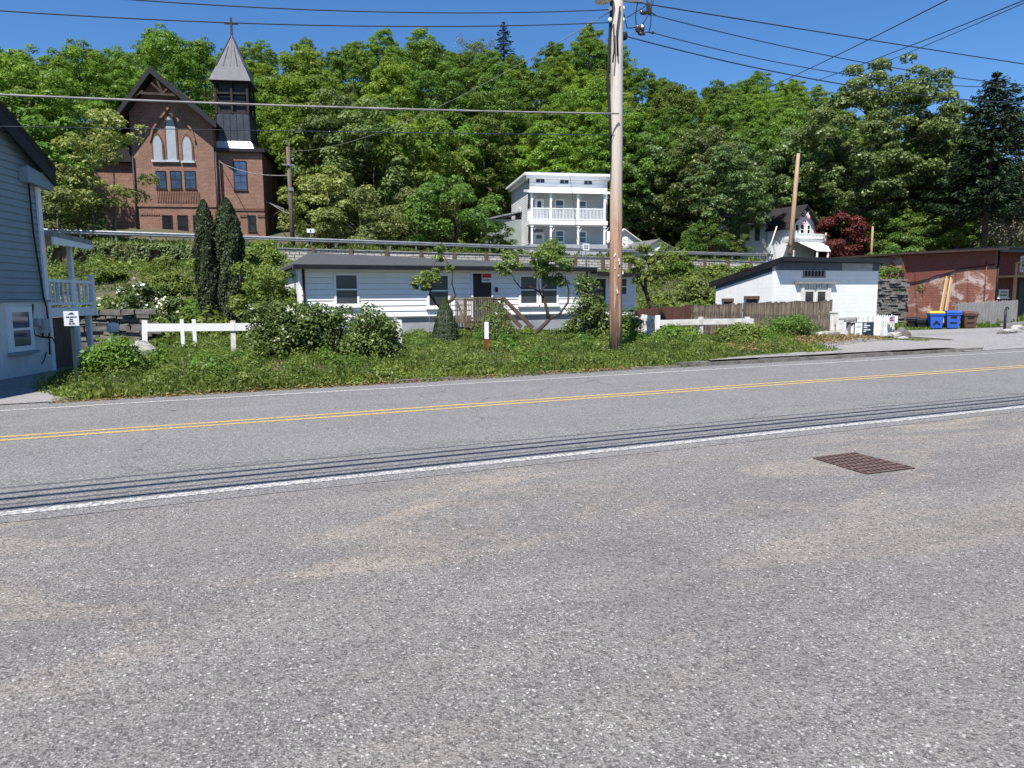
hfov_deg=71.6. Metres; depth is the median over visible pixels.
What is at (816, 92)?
hillside tree
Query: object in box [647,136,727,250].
maple tree
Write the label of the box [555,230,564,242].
window
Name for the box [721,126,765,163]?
hillside tree
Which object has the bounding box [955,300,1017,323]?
board fence
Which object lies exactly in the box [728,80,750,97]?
hillside tree
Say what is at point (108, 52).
hillside tree
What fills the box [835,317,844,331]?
gate post
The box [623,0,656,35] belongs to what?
line switch
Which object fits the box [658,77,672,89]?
hillside tree
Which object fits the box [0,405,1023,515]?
white edge line
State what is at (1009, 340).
driveway
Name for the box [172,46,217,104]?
hillside tree
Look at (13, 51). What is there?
hillside tree
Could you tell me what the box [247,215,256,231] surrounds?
window
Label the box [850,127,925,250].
hillside tree
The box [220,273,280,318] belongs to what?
bank shrub
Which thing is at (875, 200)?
maple tree
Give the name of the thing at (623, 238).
door
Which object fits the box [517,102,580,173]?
hillside tree
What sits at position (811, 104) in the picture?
hillside tree
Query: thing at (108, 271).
slope bush
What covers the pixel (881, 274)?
shrub
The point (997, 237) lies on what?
bare tree
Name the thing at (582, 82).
hillside tree
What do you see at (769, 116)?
hillside tree
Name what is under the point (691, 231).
broadleaf tree
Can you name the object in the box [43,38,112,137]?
hillside tree
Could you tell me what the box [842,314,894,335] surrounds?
picket fence
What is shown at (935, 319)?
wheelie bin
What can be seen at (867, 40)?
overhead wire
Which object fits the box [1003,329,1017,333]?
stone
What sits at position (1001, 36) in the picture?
sky
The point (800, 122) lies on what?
hillside tree
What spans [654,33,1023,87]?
overhead wire
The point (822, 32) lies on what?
overhead wire
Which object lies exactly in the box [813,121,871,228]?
hillside tree
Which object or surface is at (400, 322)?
fence post
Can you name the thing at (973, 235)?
broadleaf tree
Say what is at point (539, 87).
hillside tree
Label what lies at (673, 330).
weedy bush
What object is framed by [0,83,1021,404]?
ground
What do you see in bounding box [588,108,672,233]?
hillside tree
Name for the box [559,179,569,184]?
window
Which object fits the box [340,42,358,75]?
hillside tree
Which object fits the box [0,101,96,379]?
blue house
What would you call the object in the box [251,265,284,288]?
slope bush
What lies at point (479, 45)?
hillside tree
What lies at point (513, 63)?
hillside tree
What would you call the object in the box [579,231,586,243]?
window
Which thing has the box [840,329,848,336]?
stone
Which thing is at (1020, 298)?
door
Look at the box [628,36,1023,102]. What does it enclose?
overhead wire
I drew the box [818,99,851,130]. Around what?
hillside tree
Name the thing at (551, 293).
window
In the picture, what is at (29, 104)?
broadleaf tree
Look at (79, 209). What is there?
young tree
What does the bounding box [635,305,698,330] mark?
board fence
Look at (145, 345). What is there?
boulder
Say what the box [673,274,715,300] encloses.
slope bush
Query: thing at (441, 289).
window
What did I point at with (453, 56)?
hillside tree
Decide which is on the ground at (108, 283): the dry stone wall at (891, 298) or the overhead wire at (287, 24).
the dry stone wall at (891, 298)
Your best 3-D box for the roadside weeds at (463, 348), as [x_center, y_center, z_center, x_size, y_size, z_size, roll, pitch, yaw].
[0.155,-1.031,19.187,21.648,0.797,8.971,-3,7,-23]
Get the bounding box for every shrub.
[40,164,114,238]
[77,333,150,372]
[96,277,185,335]
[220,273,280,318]
[227,253,296,322]
[336,301,407,356]
[463,220,518,251]
[468,299,522,339]
[561,272,609,337]
[622,307,644,340]
[632,288,677,315]
[862,208,952,253]
[864,242,924,254]
[874,256,925,291]
[897,207,972,251]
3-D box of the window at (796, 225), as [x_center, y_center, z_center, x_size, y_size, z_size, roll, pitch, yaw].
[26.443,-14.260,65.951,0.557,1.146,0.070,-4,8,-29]
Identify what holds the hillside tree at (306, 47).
on the ground at (108, 283)
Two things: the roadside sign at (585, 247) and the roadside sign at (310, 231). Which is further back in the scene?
the roadside sign at (585, 247)
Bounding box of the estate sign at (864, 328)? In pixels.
[853,322,873,336]
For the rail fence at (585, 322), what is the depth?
21.48 m
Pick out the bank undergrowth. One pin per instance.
(141, 268)
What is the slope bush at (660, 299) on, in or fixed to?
on the ground at (108, 283)
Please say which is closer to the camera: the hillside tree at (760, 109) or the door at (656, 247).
the door at (656, 247)
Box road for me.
[0,348,1023,522]
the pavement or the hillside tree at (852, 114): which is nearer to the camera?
the pavement
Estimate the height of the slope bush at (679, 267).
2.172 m
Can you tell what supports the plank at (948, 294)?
on the ground at (108, 283)
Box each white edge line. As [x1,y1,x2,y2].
[0,351,1023,410]
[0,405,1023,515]
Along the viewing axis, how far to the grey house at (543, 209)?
66.08 m
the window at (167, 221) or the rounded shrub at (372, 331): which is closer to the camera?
the rounded shrub at (372, 331)
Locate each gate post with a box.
[829,311,838,332]
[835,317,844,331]
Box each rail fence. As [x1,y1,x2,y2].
[142,320,326,351]
[577,318,600,336]
[655,315,753,336]
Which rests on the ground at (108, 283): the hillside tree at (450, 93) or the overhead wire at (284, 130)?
the hillside tree at (450, 93)
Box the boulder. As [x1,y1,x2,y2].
[130,340,156,357]
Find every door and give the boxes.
[267,209,271,233]
[470,272,492,319]
[534,233,543,243]
[535,199,543,217]
[590,277,606,317]
[622,237,627,247]
[652,243,662,249]
[1017,281,1023,316]
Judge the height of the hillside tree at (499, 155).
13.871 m
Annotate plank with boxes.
[940,276,947,310]
[943,277,952,321]
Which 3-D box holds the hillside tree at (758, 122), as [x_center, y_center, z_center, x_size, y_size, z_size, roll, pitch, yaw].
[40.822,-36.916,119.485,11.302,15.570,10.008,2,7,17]
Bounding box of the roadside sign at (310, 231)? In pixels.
[307,229,313,245]
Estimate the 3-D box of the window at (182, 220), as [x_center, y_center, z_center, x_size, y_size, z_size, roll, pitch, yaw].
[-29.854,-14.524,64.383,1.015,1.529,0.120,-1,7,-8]
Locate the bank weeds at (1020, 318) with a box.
[982,313,1023,325]
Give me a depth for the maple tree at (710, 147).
75.89 m
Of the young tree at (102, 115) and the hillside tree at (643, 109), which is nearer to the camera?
the young tree at (102, 115)
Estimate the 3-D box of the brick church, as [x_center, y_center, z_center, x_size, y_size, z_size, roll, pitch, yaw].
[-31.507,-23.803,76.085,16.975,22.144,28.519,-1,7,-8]
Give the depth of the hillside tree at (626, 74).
157.25 m
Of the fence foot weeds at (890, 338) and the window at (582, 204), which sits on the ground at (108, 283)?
the fence foot weeds at (890, 338)
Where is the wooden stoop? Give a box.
[455,296,533,332]
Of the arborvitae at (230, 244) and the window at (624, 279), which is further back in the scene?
the window at (624, 279)
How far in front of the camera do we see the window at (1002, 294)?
43.94 m
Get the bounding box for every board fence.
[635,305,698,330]
[690,299,832,334]
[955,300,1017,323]
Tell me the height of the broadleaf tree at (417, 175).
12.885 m
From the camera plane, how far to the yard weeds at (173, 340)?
23.44 m
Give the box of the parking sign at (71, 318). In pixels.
[63,310,78,388]
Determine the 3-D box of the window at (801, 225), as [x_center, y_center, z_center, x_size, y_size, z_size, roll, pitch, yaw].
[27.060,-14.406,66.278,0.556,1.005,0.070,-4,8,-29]
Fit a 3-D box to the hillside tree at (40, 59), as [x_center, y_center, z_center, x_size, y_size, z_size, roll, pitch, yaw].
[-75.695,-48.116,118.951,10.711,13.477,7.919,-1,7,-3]
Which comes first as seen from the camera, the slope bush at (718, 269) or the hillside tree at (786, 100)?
the slope bush at (718, 269)
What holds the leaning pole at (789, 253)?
on the ground at (108, 283)
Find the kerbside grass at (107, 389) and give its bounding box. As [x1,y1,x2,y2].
[80,338,834,399]
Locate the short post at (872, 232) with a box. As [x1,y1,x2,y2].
[870,226,873,254]
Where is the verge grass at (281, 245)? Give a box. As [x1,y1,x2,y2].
[85,235,763,260]
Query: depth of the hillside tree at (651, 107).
123.14 m
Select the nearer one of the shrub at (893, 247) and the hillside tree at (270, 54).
the shrub at (893, 247)
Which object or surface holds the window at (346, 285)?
in the bungalow
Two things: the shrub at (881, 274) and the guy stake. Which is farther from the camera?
the guy stake
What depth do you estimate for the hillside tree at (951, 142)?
88.91 m
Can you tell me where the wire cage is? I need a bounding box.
[429,310,461,338]
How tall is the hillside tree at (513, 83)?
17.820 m
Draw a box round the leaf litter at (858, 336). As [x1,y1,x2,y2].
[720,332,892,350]
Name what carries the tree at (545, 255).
on the ground at (108, 283)
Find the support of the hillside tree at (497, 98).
on the ground at (108, 283)
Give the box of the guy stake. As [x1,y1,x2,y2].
[767,226,776,253]
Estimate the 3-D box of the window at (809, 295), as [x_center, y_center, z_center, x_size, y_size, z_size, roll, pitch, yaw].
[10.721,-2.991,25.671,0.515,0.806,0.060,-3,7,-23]
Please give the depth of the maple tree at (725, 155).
63.54 m
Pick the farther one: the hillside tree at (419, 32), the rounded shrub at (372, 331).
the hillside tree at (419, 32)
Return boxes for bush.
[69,298,104,309]
[85,265,127,281]
[97,294,134,309]
[120,307,170,339]
[146,256,177,270]
[149,270,193,295]
[167,299,200,323]
[237,299,338,355]
[243,248,272,273]
[248,239,292,265]
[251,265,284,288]
[285,302,356,350]
[314,186,405,249]
[372,186,462,249]
[402,174,508,251]
[636,293,676,310]
[650,251,701,277]
[650,323,700,341]
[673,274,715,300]
[698,262,734,277]
[712,321,769,342]
[731,263,751,272]
[763,312,824,335]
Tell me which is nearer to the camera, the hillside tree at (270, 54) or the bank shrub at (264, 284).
the bank shrub at (264, 284)
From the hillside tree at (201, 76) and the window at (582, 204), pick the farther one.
the hillside tree at (201, 76)
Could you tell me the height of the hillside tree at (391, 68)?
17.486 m
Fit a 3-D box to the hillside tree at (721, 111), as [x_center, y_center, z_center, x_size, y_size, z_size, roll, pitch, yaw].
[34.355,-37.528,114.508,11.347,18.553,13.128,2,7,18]
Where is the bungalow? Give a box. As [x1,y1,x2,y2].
[276,252,640,335]
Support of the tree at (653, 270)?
on the ground at (108, 283)
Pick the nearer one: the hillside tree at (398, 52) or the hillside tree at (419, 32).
the hillside tree at (398, 52)
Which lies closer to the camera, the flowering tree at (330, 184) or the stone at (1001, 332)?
the stone at (1001, 332)
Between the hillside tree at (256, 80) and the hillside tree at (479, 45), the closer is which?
the hillside tree at (256, 80)
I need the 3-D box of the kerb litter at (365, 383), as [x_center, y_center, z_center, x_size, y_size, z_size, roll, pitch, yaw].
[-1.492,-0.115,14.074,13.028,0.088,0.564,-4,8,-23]
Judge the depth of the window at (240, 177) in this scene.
65.07 m
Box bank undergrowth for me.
[47,249,730,337]
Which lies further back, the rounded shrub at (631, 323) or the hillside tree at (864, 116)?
the hillside tree at (864, 116)
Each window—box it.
[5,307,39,355]
[151,133,164,161]
[155,171,167,189]
[162,215,172,229]
[164,113,179,161]
[170,171,182,189]
[177,215,187,230]
[181,134,194,162]
[184,171,196,189]
[233,161,248,190]
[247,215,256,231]
[333,273,361,307]
[426,274,451,308]
[518,275,539,306]
[535,179,545,183]
[539,275,559,306]
[554,199,564,213]
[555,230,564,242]
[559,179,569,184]
[579,200,586,213]
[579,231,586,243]
[583,180,592,185]
[622,277,629,297]
[755,227,759,240]
[794,224,798,236]
[800,224,804,234]
[804,290,814,301]
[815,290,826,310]
[997,290,1009,298]
[1020,256,1023,271]
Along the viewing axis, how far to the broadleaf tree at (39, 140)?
47.45 m
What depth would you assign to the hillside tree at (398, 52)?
120.89 m
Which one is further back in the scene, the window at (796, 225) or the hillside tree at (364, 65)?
the hillside tree at (364, 65)
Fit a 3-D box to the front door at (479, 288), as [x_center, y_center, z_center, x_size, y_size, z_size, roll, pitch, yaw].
[-1.175,-3.405,27.888,0.911,1.989,0.100,-3,7,-23]
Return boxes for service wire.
[218,161,286,175]
[301,12,609,150]
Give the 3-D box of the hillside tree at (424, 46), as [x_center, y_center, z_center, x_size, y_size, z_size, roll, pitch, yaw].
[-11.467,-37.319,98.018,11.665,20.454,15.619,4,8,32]
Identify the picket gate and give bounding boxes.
[636,314,654,334]
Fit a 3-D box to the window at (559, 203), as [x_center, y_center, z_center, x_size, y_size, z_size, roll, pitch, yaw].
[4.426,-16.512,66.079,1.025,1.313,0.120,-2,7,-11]
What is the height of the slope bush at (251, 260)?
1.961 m
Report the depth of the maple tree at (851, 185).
83.17 m
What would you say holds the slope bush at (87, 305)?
on the ground at (108, 283)
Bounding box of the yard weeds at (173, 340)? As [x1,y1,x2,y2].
[82,325,712,355]
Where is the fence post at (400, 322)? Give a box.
[397,320,401,342]
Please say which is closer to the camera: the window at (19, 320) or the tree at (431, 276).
the window at (19, 320)
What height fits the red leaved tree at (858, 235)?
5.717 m
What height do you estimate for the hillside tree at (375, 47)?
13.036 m
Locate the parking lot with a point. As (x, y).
(688, 623)
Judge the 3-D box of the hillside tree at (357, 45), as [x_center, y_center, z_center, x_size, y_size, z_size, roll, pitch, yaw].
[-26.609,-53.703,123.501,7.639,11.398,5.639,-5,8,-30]
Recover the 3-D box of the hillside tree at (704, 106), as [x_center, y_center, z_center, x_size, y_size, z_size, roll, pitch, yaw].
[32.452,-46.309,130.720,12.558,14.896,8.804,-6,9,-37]
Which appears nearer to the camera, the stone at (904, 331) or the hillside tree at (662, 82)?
the stone at (904, 331)
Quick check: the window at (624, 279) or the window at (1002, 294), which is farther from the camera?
the window at (1002, 294)
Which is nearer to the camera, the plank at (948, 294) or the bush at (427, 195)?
the plank at (948, 294)
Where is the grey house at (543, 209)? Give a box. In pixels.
[485,172,609,255]
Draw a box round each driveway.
[0,365,79,403]
[878,328,1023,350]
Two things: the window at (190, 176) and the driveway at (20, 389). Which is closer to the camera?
the driveway at (20, 389)
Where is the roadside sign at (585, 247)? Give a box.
[583,244,588,265]
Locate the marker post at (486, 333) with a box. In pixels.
[484,322,488,352]
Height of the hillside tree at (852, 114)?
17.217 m
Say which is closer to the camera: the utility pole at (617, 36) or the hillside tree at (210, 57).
the utility pole at (617, 36)
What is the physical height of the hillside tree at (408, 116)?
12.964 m
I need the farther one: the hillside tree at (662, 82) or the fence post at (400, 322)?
the hillside tree at (662, 82)
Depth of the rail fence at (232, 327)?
17.28 m
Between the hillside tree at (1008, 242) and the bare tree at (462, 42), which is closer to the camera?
the hillside tree at (1008, 242)
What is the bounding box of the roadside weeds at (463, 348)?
[29,327,853,400]
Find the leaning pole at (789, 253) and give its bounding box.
[785,153,799,256]
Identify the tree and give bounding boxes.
[0,47,74,118]
[0,52,101,202]
[0,83,79,205]
[7,44,70,110]
[8,103,97,227]
[34,55,90,116]
[37,43,130,190]
[38,64,81,108]
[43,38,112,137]
[50,108,162,239]
[50,135,129,237]
[85,44,137,108]
[88,55,142,144]
[110,28,210,116]
[126,39,175,85]
[132,23,186,88]
[163,36,221,120]
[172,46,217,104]
[194,41,214,81]
[218,77,284,158]
[239,41,268,85]
[246,59,285,135]
[247,39,273,74]
[256,43,350,218]
[262,48,279,77]
[264,74,354,210]
[276,165,379,248]
[277,93,321,163]
[280,43,332,108]
[281,86,382,236]
[294,36,328,67]
[319,96,417,232]
[323,47,345,81]
[329,47,381,113]
[339,40,376,95]
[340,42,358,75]
[343,108,481,212]
[351,56,421,159]
[351,95,412,224]
[364,28,400,78]
[370,112,448,225]
[378,50,412,102]
[380,36,472,152]
[392,38,470,125]
[399,27,439,70]
[400,55,482,208]
[409,243,455,307]
[420,119,506,208]
[435,52,476,91]
[445,51,495,113]
[454,35,480,65]
[454,113,516,235]
[459,77,534,216]
[460,50,475,87]
[464,38,494,72]
[471,64,528,175]
[472,49,509,112]
[474,37,494,60]
[493,237,575,334]
[494,21,515,69]
[497,68,540,136]
[500,120,581,206]
[505,54,529,92]
[513,67,570,166]
[515,59,530,84]
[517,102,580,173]
[529,41,572,90]
[536,55,578,117]
[545,69,604,168]
[546,45,578,88]
[548,77,633,183]
[564,36,610,95]
[567,22,610,83]
[569,69,637,171]
[569,107,657,230]
[570,74,610,138]
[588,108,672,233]
[594,131,690,238]
[598,38,637,75]
[603,58,641,101]
[622,241,697,308]
[624,67,660,111]
[630,107,713,232]
[633,102,670,149]
[642,125,767,257]
[644,79,678,107]
[646,83,706,215]
[647,92,679,141]
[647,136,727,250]
[654,124,696,245]
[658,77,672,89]
[671,90,713,125]
[680,219,740,259]
[682,135,787,259]
[688,126,805,211]
[692,88,721,127]
[696,79,738,141]
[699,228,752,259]
[701,93,757,141]
[711,134,766,224]
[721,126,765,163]
[722,87,751,134]
[727,93,785,135]
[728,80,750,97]
[734,75,765,104]
[735,118,768,148]
[737,87,777,115]
[744,70,775,101]
[752,125,854,241]
[756,92,803,117]
[756,105,817,202]
[758,106,785,129]
[763,113,805,167]
[769,80,801,107]
[774,101,826,135]
[782,79,810,107]
[782,132,897,230]
[787,78,809,103]
[790,53,971,255]
[799,98,829,150]
[803,84,840,113]
[805,199,850,256]
[809,138,901,245]
[809,210,875,256]
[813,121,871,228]
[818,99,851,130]
[840,109,862,130]
[848,113,901,142]
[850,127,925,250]
[851,142,963,249]
[882,175,965,250]
[884,96,1023,248]
[921,71,1023,246]
[936,129,998,242]
[942,202,1006,248]
[974,192,1019,245]
[974,222,1022,245]
[976,192,1023,245]
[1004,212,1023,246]
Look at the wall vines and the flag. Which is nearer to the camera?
the wall vines
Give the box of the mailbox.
[844,317,856,332]
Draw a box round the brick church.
[94,17,288,235]
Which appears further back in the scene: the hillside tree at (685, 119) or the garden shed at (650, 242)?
the hillside tree at (685, 119)
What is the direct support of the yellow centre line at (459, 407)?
on the road
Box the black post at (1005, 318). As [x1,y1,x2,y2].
[1003,307,1008,328]
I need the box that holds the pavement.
[708,337,1001,360]
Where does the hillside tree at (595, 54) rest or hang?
on the ground at (108, 283)
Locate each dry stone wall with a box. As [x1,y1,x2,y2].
[52,309,162,350]
[876,279,909,323]
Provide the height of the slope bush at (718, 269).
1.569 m
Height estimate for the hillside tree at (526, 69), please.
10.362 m
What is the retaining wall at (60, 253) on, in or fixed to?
on the ground at (108, 283)
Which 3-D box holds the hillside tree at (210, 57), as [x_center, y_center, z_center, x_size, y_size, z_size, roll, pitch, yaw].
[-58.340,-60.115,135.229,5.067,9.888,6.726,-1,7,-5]
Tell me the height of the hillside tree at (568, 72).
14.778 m
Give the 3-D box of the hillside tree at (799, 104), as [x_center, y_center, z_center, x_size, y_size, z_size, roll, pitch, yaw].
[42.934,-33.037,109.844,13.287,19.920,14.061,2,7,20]
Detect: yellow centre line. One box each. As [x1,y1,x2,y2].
[0,367,1023,440]
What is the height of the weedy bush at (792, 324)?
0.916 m
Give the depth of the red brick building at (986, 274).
41.01 m
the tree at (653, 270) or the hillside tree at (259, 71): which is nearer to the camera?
the tree at (653, 270)
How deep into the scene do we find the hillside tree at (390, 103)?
78.18 m
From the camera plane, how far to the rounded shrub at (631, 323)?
20.87 m
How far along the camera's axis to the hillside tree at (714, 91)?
132.50 m
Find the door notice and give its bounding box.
[482,273,490,281]
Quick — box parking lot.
[0,411,1023,767]
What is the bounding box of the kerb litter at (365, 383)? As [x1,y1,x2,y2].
[48,364,676,402]
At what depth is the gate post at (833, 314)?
23.39 m
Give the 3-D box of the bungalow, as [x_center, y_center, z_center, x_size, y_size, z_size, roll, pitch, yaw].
[-2.274,-3.705,30.489,14.295,3.671,6.800,-3,7,-23]
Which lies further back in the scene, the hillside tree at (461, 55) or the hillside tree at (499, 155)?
the hillside tree at (461, 55)
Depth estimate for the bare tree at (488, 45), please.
151.61 m
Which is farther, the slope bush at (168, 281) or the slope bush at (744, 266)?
the slope bush at (744, 266)
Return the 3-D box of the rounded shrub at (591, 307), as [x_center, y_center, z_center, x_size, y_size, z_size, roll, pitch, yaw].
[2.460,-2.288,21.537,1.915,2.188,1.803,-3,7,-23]
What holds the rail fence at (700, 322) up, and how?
on the ground at (108, 283)
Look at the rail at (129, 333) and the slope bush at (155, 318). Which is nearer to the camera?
the rail at (129, 333)
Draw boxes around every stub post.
[180,319,184,345]
[192,319,196,345]
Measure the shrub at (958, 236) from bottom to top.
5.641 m
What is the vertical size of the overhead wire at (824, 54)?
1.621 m
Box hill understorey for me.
[44,90,979,257]
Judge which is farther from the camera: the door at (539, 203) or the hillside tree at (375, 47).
the hillside tree at (375, 47)
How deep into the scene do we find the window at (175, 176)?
63.88 m
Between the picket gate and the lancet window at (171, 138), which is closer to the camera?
the picket gate
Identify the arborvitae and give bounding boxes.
[193,199,220,332]
[214,197,246,331]
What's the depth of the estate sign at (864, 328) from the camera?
23.12 m
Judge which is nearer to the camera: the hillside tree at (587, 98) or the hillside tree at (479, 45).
the hillside tree at (587, 98)
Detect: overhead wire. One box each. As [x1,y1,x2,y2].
[0,10,609,26]
[0,126,614,135]
[134,0,607,12]
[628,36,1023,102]
[634,2,1023,63]
[652,14,1023,85]
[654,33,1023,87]
[764,0,946,89]
[816,0,1023,80]
[850,3,1023,75]
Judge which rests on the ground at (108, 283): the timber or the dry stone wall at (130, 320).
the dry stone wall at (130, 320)
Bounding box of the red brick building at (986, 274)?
[832,246,1023,322]
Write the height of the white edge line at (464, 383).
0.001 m
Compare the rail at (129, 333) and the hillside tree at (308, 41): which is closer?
the rail at (129, 333)
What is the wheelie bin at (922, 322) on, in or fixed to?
on the ground at (108, 283)
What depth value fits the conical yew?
21.64 m
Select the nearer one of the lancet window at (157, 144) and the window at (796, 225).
the lancet window at (157, 144)
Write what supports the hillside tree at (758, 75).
on the ground at (108, 283)
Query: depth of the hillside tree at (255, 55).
115.42 m
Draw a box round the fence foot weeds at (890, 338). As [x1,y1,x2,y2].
[851,335,928,340]
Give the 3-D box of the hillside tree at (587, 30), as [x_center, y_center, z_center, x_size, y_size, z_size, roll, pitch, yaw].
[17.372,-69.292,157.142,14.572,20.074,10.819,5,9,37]
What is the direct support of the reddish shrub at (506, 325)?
on the ground at (108, 283)
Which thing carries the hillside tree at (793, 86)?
on the ground at (108, 283)
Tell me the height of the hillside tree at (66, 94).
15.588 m
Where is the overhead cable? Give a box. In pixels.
[0,94,618,113]
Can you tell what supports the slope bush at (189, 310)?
on the ground at (108, 283)
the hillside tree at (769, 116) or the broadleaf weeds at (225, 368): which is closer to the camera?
the broadleaf weeds at (225, 368)
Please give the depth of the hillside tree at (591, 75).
123.47 m
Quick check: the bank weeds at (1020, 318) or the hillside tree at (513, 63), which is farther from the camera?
the hillside tree at (513, 63)
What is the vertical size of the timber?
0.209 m
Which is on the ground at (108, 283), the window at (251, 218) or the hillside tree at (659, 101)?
the hillside tree at (659, 101)
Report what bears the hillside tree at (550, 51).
on the ground at (108, 283)
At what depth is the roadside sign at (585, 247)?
54.89 m
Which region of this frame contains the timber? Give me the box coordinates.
[1000,321,1023,325]
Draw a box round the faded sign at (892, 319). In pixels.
[888,316,897,322]
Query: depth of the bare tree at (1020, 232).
76.45 m
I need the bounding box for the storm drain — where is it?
[813,452,914,473]
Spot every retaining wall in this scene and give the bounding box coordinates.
[45,241,189,269]
[190,243,767,271]
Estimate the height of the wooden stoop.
1.873 m
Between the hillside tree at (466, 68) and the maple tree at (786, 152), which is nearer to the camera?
the maple tree at (786, 152)
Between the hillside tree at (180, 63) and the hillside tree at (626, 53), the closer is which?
the hillside tree at (180, 63)
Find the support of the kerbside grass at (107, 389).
on the ground at (108, 283)
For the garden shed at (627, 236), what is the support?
on the ground at (108, 283)
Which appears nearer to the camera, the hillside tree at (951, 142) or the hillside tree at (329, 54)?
the hillside tree at (951, 142)
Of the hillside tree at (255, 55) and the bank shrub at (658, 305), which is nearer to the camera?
the bank shrub at (658, 305)
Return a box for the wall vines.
[45,241,192,264]
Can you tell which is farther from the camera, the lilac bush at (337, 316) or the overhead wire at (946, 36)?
the overhead wire at (946, 36)
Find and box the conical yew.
[432,297,459,340]
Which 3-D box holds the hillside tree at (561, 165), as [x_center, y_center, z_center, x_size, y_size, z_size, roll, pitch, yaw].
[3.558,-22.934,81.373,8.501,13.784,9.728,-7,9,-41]
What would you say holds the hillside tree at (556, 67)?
on the ground at (108, 283)
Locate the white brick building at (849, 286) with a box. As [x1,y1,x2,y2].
[709,257,891,335]
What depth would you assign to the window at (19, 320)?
15.31 m
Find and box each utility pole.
[282,147,294,245]
[595,0,627,352]
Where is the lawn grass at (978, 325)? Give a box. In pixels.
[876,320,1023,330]
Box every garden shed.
[607,229,640,252]
[622,239,674,256]
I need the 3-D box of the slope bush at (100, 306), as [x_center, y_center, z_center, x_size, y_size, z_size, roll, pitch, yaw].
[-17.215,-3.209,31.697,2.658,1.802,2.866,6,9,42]
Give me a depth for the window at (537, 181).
65.45 m
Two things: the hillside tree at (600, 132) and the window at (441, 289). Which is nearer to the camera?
the window at (441, 289)
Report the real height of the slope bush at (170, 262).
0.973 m
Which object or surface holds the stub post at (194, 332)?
on the ground at (108, 283)
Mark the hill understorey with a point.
(670, 241)
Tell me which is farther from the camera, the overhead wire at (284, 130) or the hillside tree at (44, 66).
the hillside tree at (44, 66)
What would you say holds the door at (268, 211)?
in the brick church
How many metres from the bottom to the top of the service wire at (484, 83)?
3.113 m
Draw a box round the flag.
[797,209,811,224]
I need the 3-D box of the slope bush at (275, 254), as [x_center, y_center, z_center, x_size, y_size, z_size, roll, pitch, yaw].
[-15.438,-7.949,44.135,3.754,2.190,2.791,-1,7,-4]
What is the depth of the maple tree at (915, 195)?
66.86 m
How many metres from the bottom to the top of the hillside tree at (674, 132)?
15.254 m
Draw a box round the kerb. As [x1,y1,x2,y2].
[394,347,982,382]
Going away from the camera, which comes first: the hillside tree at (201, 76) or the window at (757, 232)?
the window at (757, 232)
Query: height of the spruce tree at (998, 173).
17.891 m
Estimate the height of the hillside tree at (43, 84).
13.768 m
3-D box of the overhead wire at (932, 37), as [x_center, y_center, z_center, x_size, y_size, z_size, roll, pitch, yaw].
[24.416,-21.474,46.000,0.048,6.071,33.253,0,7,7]
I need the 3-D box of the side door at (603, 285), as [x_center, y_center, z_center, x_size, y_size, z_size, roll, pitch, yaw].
[3.680,-3.575,30.083,0.751,1.876,0.095,-3,7,-23]
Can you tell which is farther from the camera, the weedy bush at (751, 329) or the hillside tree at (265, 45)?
the hillside tree at (265, 45)
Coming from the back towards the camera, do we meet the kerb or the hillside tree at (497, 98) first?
the hillside tree at (497, 98)
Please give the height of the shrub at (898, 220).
5.288 m
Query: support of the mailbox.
on the ground at (108, 283)
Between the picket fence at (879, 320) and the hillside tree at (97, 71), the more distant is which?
the hillside tree at (97, 71)
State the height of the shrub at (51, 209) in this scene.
5.571 m
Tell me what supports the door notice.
attached to the bungalow
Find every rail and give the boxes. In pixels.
[44,228,773,260]
[112,332,151,343]
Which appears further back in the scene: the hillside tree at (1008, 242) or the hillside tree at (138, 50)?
the hillside tree at (138, 50)
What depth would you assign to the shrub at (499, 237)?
62.88 m
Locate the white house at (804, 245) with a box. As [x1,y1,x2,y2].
[717,204,830,260]
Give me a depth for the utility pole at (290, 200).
48.17 m
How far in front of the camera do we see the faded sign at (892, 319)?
25.67 m
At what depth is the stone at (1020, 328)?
29.20 m
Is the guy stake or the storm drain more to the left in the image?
the guy stake
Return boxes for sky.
[0,0,1023,162]
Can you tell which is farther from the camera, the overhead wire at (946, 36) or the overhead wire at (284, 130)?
the overhead wire at (946, 36)
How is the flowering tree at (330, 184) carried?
on the ground at (108, 283)
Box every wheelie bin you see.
[906,317,920,326]
[915,318,927,327]
[926,311,944,327]
[942,310,961,328]
[959,311,978,327]
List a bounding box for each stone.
[815,331,832,335]
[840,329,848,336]
[888,332,901,337]
[895,327,910,337]
[996,330,1006,333]
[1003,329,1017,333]
[1011,325,1023,332]
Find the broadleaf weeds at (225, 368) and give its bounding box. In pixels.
[133,328,793,378]
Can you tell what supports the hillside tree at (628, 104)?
on the ground at (108, 283)
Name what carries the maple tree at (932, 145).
on the ground at (108, 283)
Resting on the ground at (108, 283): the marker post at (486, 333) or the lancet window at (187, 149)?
the marker post at (486, 333)
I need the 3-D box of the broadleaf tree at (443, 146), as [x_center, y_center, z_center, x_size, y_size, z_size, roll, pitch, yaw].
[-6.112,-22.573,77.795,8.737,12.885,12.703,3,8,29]

